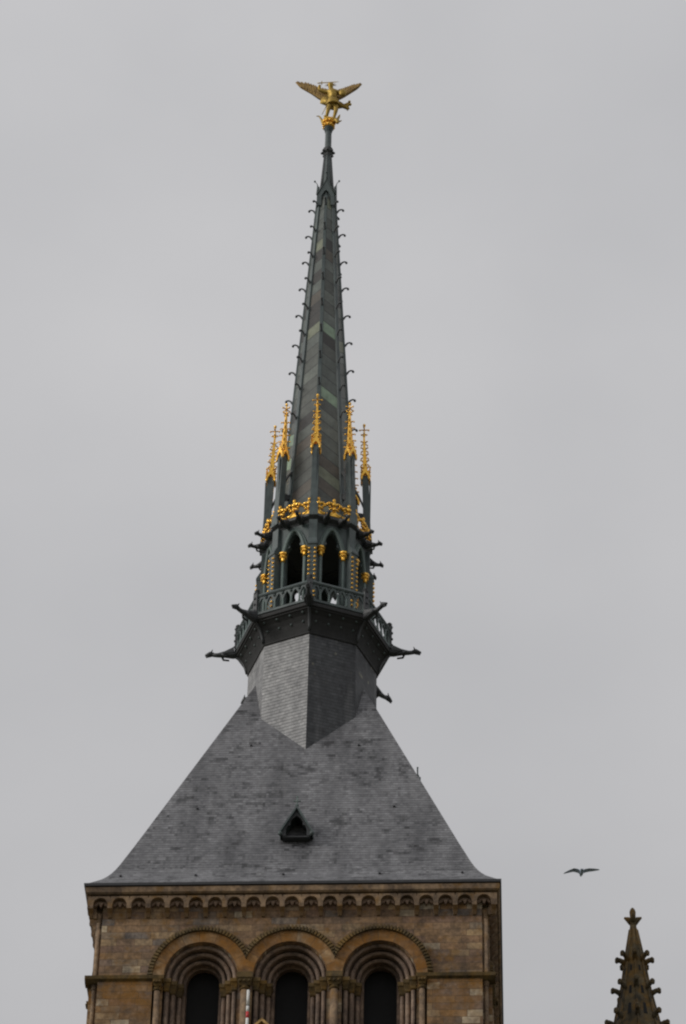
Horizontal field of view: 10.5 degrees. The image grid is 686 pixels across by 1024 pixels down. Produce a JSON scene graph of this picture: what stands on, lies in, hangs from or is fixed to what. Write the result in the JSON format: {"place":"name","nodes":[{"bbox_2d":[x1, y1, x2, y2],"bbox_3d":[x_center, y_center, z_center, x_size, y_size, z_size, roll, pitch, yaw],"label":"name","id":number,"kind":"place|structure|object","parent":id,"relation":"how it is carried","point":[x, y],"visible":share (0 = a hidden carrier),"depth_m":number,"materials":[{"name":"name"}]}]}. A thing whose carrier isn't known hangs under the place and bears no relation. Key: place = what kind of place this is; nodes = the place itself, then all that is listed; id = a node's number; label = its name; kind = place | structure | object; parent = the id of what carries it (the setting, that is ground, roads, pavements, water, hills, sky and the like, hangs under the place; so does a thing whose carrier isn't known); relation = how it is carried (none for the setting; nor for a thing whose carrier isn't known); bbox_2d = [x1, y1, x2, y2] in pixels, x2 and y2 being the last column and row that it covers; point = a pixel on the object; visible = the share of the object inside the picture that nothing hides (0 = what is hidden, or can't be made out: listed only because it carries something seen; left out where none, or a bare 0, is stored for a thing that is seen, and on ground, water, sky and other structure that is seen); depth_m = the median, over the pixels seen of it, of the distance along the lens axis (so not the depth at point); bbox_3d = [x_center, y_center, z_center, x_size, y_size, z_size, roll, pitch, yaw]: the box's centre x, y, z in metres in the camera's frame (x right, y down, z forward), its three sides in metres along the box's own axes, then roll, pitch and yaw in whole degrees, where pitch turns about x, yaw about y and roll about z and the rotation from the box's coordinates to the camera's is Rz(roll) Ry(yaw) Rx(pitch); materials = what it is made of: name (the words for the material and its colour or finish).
{"place":"outdoors","nodes":[
{"label":"outdoors","id":0,"kind":"place"},
{"bbox_2d":[0,0,685,1023],"label":"sky","id":1,"kind":"structure","parent":0,"point":[511,188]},
{"bbox_2d":[564,868,598,876],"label":"gull","id":2,"kind":"object","parent":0,"point":[581,871],"visible":1,"depth_m":137.99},
{"bbox_3d":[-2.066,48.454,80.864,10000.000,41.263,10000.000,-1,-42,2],"label":"ground","id":3,"kind":"structure","parent":0,"visible":0},
{"bbox_2d":[245,990,249,1023],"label":"banded pole","id":4,"kind":"object","parent":3,"relation":"on","point":[247,1006],"visible":1,"depth_m":103.94,"materials":[{"name":"white metal"}]},
{"bbox_2d":[255,1018,267,1023],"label":"gabled turret","id":5,"kind":"object","parent":3,"relation":"on","point":[261,1021],"visible":1,"depth_m":98.93,"materials":[{"name":"stone"}]},
{"bbox_2d":[84,686,503,1023],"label":"bell tower","id":6,"kind":"structure","parent":3,"relation":"on","point":[336,876],"depth_m":107.97,"materials":[{"name":"stone"}]},
{"bbox_2d":[205,125,420,748],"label":"spire","id":7,"kind":"structure","parent":6,"relation":"on","point":[313,660],"depth_m":122.18,"materials":[{"name":"metal"}]},
{"bbox_2d":[295,81,361,129],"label":"statue","id":8,"kind":"object","parent":7,"relation":"on","point":[330,97],"visible":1,"depth_m":138.55,"materials":[{"name":"gold metal"}]},
{"bbox_2d":[604,908,669,1023],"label":"stone pinnacle","id":9,"kind":"object","parent":3,"relation":"on","point":[636,1002],"visible":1,"depth_m":115.74,"materials":[{"name":"stone"}]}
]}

